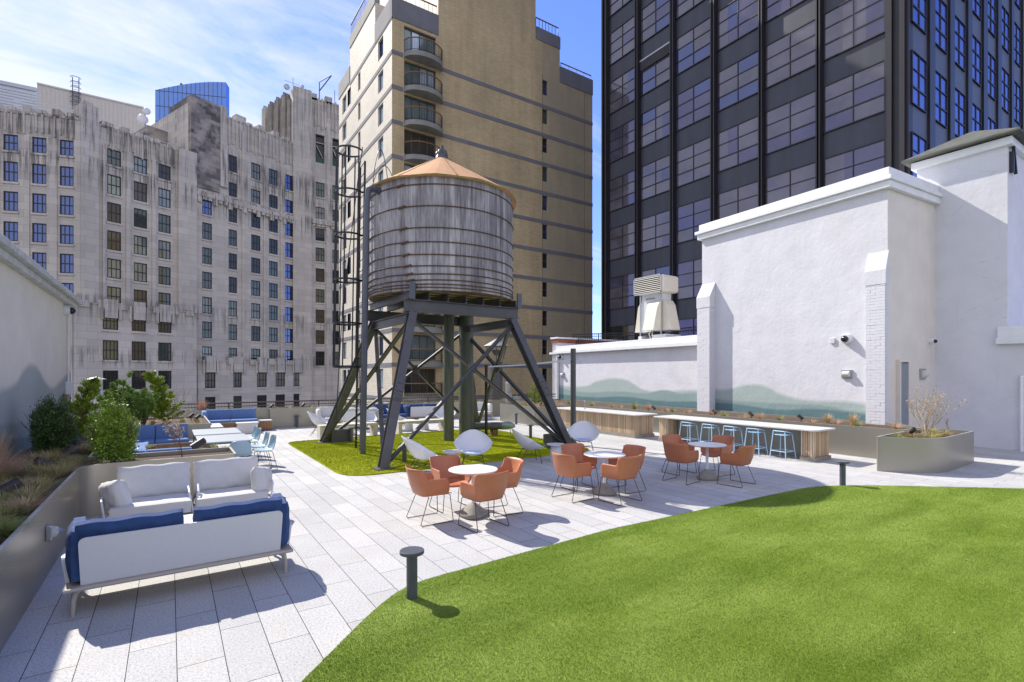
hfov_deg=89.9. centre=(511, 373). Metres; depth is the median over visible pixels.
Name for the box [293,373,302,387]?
window
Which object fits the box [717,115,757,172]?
window
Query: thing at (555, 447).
side table
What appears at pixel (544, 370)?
window
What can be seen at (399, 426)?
stone bench
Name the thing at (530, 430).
bollard light
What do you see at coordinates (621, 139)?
window
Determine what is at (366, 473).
artificial grass
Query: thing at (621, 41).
window
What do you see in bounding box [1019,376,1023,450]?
downpipe
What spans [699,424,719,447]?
bar stool
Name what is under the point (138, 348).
window
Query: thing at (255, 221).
window
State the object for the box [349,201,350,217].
window
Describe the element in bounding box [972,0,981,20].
window
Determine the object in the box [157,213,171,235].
window
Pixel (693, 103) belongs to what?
window
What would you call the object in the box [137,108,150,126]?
satellite dish
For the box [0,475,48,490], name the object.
grass tuft
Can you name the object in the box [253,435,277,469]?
dining chair
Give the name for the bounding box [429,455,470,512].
armchair
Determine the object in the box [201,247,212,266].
window
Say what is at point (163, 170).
window
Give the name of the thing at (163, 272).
window
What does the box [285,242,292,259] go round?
window
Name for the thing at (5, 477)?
grass tuft
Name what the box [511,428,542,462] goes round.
lounge chair
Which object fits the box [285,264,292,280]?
window
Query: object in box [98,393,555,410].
terrace railing
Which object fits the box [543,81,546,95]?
window
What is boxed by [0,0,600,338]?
sky
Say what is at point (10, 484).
cylinder uplight
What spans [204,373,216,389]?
window
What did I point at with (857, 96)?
window
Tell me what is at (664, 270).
window
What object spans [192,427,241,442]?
dining table
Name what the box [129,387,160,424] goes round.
pine shrub
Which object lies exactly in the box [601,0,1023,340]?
office tower
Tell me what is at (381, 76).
window
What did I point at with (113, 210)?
window
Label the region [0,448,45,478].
dry grass clump
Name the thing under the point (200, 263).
limestone building
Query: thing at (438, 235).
water tower
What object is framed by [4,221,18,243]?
window
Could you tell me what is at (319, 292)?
window
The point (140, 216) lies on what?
window
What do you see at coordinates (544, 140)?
window
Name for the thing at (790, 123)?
window
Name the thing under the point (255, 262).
window
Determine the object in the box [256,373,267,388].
window
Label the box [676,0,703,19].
window
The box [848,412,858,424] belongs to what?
dry grass clump
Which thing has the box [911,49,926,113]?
window
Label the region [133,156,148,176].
window
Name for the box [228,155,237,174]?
window
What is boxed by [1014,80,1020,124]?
window
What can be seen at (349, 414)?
sofa
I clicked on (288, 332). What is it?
window
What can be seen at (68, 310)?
security camera
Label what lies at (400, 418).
lounge chair
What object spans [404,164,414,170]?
balcony window
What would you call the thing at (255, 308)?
window
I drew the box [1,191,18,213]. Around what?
window
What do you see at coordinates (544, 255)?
window
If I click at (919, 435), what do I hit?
grass tuft
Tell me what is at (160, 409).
cypress
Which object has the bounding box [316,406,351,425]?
sofa
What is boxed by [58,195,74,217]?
window
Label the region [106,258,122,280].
window
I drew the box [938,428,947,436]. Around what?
grass tuft
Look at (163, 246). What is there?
window
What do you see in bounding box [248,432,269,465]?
dining chair
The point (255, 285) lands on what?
window
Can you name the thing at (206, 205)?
window
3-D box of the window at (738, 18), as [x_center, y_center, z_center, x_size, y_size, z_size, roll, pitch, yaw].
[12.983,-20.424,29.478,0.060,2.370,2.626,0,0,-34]
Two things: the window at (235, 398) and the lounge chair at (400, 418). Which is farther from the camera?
the window at (235, 398)
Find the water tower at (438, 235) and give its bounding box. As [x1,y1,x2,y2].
[315,145,572,470]
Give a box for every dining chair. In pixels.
[229,440,251,456]
[247,426,257,455]
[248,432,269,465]
[250,428,261,458]
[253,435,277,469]
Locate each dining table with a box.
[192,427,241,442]
[196,433,251,456]
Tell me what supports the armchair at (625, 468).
on the roof deck
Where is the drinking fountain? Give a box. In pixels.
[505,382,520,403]
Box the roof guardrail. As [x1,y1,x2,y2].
[13,100,181,147]
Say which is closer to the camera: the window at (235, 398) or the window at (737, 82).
the window at (737, 82)
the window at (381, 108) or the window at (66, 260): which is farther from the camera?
the window at (66, 260)
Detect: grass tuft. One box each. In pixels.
[0,472,31,484]
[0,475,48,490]
[0,489,47,506]
[0,494,61,512]
[0,498,51,520]
[0,512,50,535]
[0,513,41,538]
[1,456,38,473]
[1,482,74,501]
[4,504,36,514]
[9,450,53,461]
[11,458,71,476]
[14,472,73,493]
[16,462,73,478]
[16,463,95,477]
[29,447,79,462]
[34,456,91,470]
[56,453,97,465]
[65,441,92,453]
[756,412,763,418]
[891,422,905,428]
[910,433,925,437]
[923,432,938,437]
[930,430,940,437]
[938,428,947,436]
[938,429,952,435]
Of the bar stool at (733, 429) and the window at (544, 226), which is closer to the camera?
the bar stool at (733, 429)
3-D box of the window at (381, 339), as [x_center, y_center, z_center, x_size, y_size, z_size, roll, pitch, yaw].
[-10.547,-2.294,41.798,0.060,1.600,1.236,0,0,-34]
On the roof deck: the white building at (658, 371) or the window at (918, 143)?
the white building at (658, 371)
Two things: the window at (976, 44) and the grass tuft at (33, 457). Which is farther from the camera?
the window at (976, 44)
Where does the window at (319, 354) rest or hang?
in the limestone building at (200, 263)
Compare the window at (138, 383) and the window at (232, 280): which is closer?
the window at (138, 383)
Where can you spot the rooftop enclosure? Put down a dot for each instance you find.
(119, 113)
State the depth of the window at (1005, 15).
30.49 m
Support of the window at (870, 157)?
in the office tower at (712, 110)
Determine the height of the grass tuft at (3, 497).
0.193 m
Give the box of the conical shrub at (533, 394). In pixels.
[527,383,542,404]
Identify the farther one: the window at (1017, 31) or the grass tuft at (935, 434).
the window at (1017, 31)
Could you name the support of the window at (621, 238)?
in the office tower at (712, 110)
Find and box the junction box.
[830,338,834,343]
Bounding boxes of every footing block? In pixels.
[330,428,349,442]
[543,434,560,448]
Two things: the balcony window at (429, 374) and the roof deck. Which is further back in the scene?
the balcony window at (429, 374)
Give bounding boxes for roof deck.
[0,416,1023,681]
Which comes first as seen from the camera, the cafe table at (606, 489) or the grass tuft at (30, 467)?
the grass tuft at (30, 467)
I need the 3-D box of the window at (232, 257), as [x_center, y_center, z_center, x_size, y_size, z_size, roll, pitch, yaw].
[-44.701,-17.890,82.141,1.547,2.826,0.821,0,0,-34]
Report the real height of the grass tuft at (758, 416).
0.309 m
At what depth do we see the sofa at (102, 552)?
4.92 m
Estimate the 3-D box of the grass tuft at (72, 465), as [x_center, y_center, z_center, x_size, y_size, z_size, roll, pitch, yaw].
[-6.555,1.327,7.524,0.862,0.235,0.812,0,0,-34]
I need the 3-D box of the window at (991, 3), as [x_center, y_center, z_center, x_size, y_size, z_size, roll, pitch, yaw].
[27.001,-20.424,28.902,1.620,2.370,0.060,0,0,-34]
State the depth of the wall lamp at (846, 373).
15.36 m
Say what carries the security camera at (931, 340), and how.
attached to the white building at (791, 287)
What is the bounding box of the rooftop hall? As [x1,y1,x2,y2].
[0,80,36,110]
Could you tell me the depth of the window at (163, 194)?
74.06 m
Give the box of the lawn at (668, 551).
[301,485,1023,681]
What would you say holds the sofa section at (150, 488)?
on the roof deck
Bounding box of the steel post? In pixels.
[488,348,578,442]
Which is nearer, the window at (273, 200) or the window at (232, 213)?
the window at (232, 213)
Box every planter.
[0,415,235,652]
[148,400,504,427]
[500,403,566,424]
[515,399,923,458]
[877,428,973,472]
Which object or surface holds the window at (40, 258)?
in the limestone building at (200, 263)
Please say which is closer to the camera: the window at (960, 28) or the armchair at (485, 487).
the armchair at (485, 487)
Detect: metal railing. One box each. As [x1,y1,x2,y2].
[573,332,646,344]
[665,326,696,335]
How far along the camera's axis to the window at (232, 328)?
82.24 m
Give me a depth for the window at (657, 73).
34.57 m
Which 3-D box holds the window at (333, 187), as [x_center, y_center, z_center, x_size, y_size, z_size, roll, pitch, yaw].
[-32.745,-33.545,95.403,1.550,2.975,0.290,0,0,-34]
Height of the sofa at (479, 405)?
0.831 m
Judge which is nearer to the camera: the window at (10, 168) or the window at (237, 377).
the window at (10, 168)
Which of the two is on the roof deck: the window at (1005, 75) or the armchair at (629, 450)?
the armchair at (629, 450)
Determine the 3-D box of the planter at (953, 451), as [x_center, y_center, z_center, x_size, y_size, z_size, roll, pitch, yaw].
[9.646,1.768,11.917,3.221,0.765,1.010,0,0,-34]
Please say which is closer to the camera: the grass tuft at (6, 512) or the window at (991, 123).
the grass tuft at (6, 512)
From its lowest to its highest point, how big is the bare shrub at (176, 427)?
1.057 m
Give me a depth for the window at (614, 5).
37.60 m
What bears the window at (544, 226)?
in the apartment tower at (494, 91)
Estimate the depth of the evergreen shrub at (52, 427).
8.92 m
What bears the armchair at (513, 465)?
on the roof deck
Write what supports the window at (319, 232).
in the limestone building at (200, 263)
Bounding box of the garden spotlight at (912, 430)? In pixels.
[908,427,916,437]
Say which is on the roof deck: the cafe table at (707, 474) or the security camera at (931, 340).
the cafe table at (707, 474)
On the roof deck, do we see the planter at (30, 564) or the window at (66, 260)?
the planter at (30, 564)
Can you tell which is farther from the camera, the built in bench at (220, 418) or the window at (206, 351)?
the window at (206, 351)
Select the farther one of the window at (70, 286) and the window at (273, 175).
the window at (273, 175)
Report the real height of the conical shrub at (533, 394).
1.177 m
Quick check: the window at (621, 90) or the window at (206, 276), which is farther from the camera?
the window at (206, 276)
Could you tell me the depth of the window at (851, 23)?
24.58 m
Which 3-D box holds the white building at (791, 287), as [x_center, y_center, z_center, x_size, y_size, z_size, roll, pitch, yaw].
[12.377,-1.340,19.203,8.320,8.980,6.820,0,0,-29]
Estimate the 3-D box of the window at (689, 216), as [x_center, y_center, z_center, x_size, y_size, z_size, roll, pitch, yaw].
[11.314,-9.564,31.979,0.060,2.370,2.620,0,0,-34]
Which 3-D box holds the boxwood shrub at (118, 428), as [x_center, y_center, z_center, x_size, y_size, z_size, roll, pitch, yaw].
[-6.511,0.826,8.380,0.792,1.272,0.843,0,0,-34]
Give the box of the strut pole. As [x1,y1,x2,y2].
[485,365,487,435]
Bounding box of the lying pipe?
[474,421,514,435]
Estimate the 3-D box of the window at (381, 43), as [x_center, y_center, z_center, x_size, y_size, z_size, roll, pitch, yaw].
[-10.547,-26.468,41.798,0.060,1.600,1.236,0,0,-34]
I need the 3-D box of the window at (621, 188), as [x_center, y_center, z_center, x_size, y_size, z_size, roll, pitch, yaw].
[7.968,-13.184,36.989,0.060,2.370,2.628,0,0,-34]
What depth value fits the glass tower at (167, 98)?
303.65 m
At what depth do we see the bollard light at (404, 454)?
12.35 m
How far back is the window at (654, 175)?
34.57 m
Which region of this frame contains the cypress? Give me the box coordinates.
[141,370,185,421]
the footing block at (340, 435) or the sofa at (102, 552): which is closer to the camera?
the sofa at (102, 552)
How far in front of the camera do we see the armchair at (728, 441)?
11.18 m
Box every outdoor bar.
[557,407,657,438]
[654,415,835,462]
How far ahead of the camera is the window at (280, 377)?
88.23 m
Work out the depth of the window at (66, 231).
65.73 m
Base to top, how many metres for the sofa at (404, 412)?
0.831 m
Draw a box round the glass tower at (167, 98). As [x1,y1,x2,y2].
[155,82,228,122]
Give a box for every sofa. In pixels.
[61,493,292,616]
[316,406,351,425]
[341,408,378,422]
[372,404,409,418]
[405,403,437,418]
[477,402,493,417]
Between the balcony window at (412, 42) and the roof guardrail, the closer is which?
the balcony window at (412, 42)
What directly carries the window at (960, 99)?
in the office tower at (712, 110)
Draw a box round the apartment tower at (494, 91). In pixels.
[338,0,592,404]
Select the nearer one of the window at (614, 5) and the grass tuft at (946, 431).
the grass tuft at (946, 431)
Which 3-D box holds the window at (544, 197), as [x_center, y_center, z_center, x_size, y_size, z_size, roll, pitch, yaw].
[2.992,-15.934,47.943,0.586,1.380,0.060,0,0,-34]
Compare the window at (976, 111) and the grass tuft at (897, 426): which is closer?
the grass tuft at (897, 426)
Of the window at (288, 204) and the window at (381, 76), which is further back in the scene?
the window at (288, 204)
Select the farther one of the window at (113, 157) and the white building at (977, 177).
the window at (113, 157)
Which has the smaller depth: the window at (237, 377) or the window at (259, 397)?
the window at (237, 377)
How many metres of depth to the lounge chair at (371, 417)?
19.80 m
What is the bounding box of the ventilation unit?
[634,273,680,339]
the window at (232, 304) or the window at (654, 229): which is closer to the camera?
the window at (654, 229)
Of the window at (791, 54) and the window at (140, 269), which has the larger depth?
the window at (140, 269)
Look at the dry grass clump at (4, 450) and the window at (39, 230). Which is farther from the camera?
the window at (39, 230)
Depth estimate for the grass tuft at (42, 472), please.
7.06 m
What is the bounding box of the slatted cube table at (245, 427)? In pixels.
[235,421,258,432]
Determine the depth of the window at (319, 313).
93.90 m
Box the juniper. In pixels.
[66,376,102,438]
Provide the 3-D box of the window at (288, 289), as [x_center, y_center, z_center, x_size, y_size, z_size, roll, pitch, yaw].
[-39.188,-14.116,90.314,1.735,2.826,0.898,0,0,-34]
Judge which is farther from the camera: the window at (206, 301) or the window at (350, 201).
the window at (206, 301)
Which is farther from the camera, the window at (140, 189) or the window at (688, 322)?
the window at (140, 189)
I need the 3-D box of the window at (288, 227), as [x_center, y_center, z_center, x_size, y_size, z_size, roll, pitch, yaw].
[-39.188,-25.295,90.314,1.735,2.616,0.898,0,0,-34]
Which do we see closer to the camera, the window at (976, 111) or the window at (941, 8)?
the window at (941, 8)
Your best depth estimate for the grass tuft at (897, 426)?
13.08 m
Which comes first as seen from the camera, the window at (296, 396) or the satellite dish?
the satellite dish
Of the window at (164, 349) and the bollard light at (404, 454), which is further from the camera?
the window at (164, 349)
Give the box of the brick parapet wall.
[549,337,622,398]
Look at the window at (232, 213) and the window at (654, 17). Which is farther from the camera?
the window at (232, 213)
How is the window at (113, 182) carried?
in the limestone building at (200, 263)
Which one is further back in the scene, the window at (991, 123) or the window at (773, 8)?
the window at (991, 123)
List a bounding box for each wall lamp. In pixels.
[45,523,64,540]
[841,370,851,377]
[919,369,929,378]
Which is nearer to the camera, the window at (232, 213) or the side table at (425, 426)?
the side table at (425, 426)
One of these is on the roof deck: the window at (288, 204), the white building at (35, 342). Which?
the white building at (35, 342)
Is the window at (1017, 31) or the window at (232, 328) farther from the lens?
the window at (232, 328)
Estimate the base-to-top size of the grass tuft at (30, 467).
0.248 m
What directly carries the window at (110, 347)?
in the limestone building at (200, 263)
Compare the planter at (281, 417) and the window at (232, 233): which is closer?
the planter at (281, 417)
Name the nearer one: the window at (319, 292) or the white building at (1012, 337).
the white building at (1012, 337)
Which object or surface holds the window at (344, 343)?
in the apartment tower at (494, 91)
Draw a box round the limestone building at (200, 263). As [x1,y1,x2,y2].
[0,75,338,414]
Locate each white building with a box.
[0,232,82,458]
[554,335,696,408]
[695,167,942,427]
[901,127,1023,449]
[996,325,1023,450]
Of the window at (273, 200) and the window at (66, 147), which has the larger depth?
the window at (273, 200)
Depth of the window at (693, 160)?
31.95 m
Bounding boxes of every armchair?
[405,465,453,526]
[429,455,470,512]
[458,470,508,532]
[479,457,523,516]
[551,452,593,502]
[560,443,598,491]
[598,454,641,505]
[606,444,645,493]
[661,434,696,475]
[662,441,699,484]
[699,435,734,476]
[717,444,755,487]
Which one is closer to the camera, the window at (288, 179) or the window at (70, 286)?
the window at (70, 286)
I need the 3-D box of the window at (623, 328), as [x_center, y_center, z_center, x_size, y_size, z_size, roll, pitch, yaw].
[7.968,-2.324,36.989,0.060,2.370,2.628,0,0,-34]
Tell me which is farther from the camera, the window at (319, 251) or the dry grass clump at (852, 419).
the window at (319, 251)
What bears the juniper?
on the planter at (30, 564)
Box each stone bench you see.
[317,422,377,438]
[396,418,443,433]
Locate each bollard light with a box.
[294,415,299,427]
[347,427,354,441]
[399,546,423,599]
[400,443,406,461]
[527,424,533,437]
[835,460,849,485]
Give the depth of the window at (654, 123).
34.57 m
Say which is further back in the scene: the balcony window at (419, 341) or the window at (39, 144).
the window at (39, 144)
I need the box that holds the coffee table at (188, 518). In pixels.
[183,514,192,523]
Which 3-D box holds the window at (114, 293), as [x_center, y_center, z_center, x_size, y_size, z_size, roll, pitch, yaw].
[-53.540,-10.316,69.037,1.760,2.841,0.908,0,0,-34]
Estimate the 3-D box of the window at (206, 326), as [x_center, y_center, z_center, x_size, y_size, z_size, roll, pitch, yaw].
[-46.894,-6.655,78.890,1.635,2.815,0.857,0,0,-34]
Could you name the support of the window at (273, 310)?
in the limestone building at (200, 263)
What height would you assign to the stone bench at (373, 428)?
0.440 m
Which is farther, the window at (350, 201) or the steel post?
the window at (350, 201)
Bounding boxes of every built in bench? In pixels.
[94,423,210,455]
[202,408,271,429]
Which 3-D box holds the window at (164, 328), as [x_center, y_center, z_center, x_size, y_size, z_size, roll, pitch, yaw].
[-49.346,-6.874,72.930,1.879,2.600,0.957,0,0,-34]
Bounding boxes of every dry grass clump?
[0,427,18,470]
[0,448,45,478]
[194,399,207,410]
[823,413,831,422]
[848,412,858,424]
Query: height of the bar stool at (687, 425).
0.718 m
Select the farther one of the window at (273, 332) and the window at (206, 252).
the window at (273, 332)
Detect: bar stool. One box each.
[679,422,698,441]
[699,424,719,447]
[722,426,743,450]
[744,428,767,456]
[769,430,796,459]
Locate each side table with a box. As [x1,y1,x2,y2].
[403,419,414,430]
[420,418,428,429]
[442,449,462,454]
[547,443,563,461]
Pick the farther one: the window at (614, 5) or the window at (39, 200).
the window at (39, 200)
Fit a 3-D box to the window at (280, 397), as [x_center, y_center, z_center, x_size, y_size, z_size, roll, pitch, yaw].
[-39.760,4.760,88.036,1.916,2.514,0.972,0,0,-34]
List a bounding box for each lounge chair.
[307,411,327,435]
[357,408,376,428]
[386,408,404,427]
[401,435,437,468]
[435,406,455,426]
[453,429,492,464]
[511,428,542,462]
[567,421,600,450]
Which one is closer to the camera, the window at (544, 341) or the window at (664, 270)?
the window at (664, 270)
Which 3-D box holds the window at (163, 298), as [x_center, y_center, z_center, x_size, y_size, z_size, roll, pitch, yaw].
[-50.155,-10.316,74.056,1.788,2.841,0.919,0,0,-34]
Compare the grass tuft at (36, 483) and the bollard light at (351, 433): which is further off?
the bollard light at (351, 433)
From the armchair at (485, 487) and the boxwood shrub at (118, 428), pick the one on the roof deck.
the armchair at (485, 487)
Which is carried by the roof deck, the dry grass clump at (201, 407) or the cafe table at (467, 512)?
the cafe table at (467, 512)
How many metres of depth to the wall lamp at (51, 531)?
5.42 m
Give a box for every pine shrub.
[95,370,140,420]
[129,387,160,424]
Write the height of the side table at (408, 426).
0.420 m
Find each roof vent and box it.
[89,377,103,413]
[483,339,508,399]
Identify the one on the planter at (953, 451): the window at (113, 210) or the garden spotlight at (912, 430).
the garden spotlight at (912, 430)
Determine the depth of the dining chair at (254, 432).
13.84 m
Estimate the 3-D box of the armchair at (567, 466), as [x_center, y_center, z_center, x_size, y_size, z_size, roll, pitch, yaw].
[1.012,1.747,8.849,0.614,0.798,0.562,0,0,-36]
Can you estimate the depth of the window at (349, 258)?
49.38 m
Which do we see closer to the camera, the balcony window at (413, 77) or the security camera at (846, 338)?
the security camera at (846, 338)
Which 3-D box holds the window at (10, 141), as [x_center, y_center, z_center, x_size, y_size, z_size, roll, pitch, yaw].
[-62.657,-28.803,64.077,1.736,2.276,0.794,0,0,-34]
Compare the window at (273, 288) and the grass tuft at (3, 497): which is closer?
the grass tuft at (3, 497)
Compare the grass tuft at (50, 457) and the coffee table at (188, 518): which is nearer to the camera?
the coffee table at (188, 518)
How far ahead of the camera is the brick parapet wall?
30.11 m
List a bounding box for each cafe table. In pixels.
[448,465,497,519]
[584,451,625,495]
[688,442,726,480]
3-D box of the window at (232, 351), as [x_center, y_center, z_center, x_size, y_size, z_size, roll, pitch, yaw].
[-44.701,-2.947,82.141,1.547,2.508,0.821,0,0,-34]
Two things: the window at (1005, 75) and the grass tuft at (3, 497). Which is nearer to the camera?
the grass tuft at (3, 497)
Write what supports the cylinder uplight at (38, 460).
on the planter at (30, 564)
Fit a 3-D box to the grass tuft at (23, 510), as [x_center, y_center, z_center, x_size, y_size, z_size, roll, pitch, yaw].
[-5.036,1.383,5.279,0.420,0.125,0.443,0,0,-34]
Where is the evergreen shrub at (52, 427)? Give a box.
[21,393,82,455]
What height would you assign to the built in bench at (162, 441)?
0.800 m
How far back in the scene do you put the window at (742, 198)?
29.47 m
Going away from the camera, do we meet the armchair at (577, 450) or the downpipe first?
the armchair at (577, 450)
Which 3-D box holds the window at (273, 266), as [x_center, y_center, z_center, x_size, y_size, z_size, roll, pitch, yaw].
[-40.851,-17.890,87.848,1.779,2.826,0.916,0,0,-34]
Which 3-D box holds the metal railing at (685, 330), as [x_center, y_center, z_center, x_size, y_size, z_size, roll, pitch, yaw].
[9.606,-1.913,25.593,0.050,1.025,6.996,0,0,-27]
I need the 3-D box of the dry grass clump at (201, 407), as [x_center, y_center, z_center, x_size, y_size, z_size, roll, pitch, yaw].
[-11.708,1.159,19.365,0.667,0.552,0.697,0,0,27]
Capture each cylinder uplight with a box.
[0,477,23,496]
[32,457,58,468]
[72,439,89,446]
[189,437,206,448]
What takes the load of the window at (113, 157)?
in the limestone building at (200, 263)
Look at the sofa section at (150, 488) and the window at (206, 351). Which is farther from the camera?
the window at (206, 351)
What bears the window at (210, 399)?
in the limestone building at (200, 263)
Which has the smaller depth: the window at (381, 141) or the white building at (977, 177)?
the white building at (977, 177)
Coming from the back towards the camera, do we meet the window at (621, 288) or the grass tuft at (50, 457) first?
the window at (621, 288)
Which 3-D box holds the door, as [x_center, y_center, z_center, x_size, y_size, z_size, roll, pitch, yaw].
[11.305,0.870,14.822,0.580,2.560,0.109,0,0,-29]
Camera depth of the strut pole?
17.02 m
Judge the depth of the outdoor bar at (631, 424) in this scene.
17.98 m
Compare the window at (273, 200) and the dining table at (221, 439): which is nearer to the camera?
the dining table at (221, 439)
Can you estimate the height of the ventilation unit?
3.260 m
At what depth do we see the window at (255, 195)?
85.38 m
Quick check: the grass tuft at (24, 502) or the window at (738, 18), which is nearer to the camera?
the grass tuft at (24, 502)
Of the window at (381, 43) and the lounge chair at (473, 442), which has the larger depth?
the window at (381, 43)
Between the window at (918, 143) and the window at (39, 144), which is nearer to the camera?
the window at (918, 143)
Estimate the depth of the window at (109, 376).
67.57 m
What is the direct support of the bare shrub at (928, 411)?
on the planter at (953, 451)
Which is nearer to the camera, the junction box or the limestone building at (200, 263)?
the junction box
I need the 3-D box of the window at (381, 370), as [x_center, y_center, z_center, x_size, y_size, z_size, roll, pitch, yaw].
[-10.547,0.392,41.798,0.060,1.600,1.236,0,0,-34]
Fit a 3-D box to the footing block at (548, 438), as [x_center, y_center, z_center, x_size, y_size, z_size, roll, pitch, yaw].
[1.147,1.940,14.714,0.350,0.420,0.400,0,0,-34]
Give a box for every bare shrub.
[161,397,186,455]
[906,387,967,435]
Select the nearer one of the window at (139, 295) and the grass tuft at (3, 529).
the grass tuft at (3, 529)
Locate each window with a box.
[1,134,18,152]
[1,161,18,183]
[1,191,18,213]
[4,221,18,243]
[30,137,46,155]
[30,164,46,186]
[30,193,46,215]
[30,223,46,244]
[33,252,45,269]
[58,140,74,158]
[58,166,74,188]
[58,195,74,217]
[58,225,74,246]
[58,254,74,275]
[62,283,73,292]
[102,318,119,331]
[102,340,119,361]
[102,370,117,391]
[106,148,122,169]
[106,174,122,198]
[106,202,122,225]
[106,230,122,253]
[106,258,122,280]
[107,286,120,302]
[131,314,146,333]
[131,341,146,362]
[132,371,145,390]
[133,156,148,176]
[133,181,148,204]
[133,208,148,230]
[133,235,148,257]
[133,262,148,284]
[134,289,146,307]
[157,163,171,183]
[157,187,171,210]
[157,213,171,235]
[157,240,171,261]
[157,266,171,287]
[157,322,172,334]
[157,342,172,362]
[158,292,169,304]
[158,371,172,390]
[201,200,212,217]
[201,222,212,241]
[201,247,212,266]
[201,271,212,290]
[201,297,212,315]
[201,321,212,339]
[202,346,211,359]
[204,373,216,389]
[205,397,214,408]
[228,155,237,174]
[228,182,237,199]
[228,208,237,224]
[228,229,237,248]
[228,253,237,271]
[228,277,237,294]
[228,300,237,318]
[228,324,237,341]
[229,348,236,356]
[233,373,242,388]
[233,396,241,407]
[250,162,261,182]
[250,189,261,205]
[250,213,261,230]
[250,234,261,252]
[250,257,261,275]
[250,280,261,297]
[250,303,261,320]
[250,326,261,342]
[251,349,259,360]
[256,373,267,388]
[257,395,265,407]
[268,169,278,188]
[268,194,278,210]
[268,219,278,234]
[268,238,278,256]
[268,261,278,278]
[268,283,278,299]
[268,305,278,321]
[268,327,278,343]
[269,349,277,358]
[275,373,285,387]
[276,394,284,406]
[285,174,292,192]
[285,199,292,214]
[285,223,292,238]
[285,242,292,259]
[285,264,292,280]
[285,285,292,301]
[285,307,292,322]
[285,329,292,344]
[285,350,292,361]
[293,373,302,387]
[294,394,298,405]
[315,182,324,199]
[315,228,324,242]
[315,247,324,263]
[315,268,324,283]
[315,289,324,304]
[315,310,324,324]
[315,330,324,345]
[315,351,324,366]
[332,185,338,201]
[344,343,345,358]
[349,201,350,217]
[349,258,350,273]
[380,39,382,57]
[380,72,382,90]
[380,105,382,124]
[380,138,382,157]
[380,336,382,355]
[380,369,382,388]
[404,27,434,54]
[404,61,434,88]
[404,95,434,122]
[404,129,434,157]
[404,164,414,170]
[404,369,434,393]
[409,335,434,359]
[415,312,434,325]
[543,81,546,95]
[543,110,546,123]
[543,138,546,152]
[543,167,546,181]
[543,196,546,210]
[543,225,546,239]
[543,253,546,267]
[543,282,546,296]
[543,311,546,325]
[543,340,546,354]
[543,369,546,382]
[609,0,630,16]
[609,15,633,65]
[609,67,633,114]
[609,118,633,163]
[609,170,633,211]
[609,221,633,260]
[609,273,633,309]
[609,324,633,340]
[640,0,668,43]
[640,54,668,95]
[640,99,668,148]
[640,154,668,200]
[640,210,668,252]
[640,265,668,302]
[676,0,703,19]
[676,16,709,75]
[676,76,709,131]
[676,136,709,187]
[676,196,709,243]
[676,258,701,299]
[676,317,696,335]
[717,0,757,50]
[717,50,757,111]
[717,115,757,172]
[717,180,757,219]
[765,0,803,22]
[765,18,814,88]
[765,90,814,154]
[765,162,814,204]
[823,0,884,60]
[823,59,884,133]
[823,139,884,186]
[911,0,926,34]
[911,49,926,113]
[911,131,926,176]
[935,0,947,54]
[935,69,947,128]
[955,14,965,71]
[955,87,965,136]
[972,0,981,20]
[972,33,981,86]
[972,102,981,130]
[988,0,995,37]
[988,51,995,100]
[988,116,995,129]
[1002,5,1009,53]
[1002,66,1009,113]
[1014,0,1020,9]
[1014,21,1020,66]
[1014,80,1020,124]
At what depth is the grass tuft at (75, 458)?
8.02 m
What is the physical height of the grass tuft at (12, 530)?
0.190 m
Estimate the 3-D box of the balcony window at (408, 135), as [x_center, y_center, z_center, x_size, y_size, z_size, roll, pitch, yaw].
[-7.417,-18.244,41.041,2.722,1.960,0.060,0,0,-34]
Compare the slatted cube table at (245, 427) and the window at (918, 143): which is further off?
the window at (918, 143)
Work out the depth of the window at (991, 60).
28.90 m
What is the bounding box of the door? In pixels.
[896,360,909,424]
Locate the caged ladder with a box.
[332,144,365,449]
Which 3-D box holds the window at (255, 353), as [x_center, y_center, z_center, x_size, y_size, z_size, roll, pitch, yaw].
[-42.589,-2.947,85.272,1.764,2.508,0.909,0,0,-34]
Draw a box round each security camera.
[63,305,75,315]
[840,333,852,343]
[928,338,937,343]
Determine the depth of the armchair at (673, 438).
11.41 m
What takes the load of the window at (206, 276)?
in the limestone building at (200, 263)
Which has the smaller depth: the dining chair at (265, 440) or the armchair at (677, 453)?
the armchair at (677, 453)
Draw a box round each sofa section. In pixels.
[98,462,199,517]
[187,455,273,511]
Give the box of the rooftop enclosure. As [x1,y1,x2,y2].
[37,75,143,133]
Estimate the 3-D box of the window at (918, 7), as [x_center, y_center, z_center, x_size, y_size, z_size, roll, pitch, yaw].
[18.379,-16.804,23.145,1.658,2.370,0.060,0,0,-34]
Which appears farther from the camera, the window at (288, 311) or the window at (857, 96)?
the window at (288, 311)
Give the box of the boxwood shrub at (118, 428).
[82,386,142,463]
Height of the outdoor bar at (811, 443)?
0.800 m
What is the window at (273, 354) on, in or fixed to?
in the limestone building at (200, 263)
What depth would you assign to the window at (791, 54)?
26.98 m

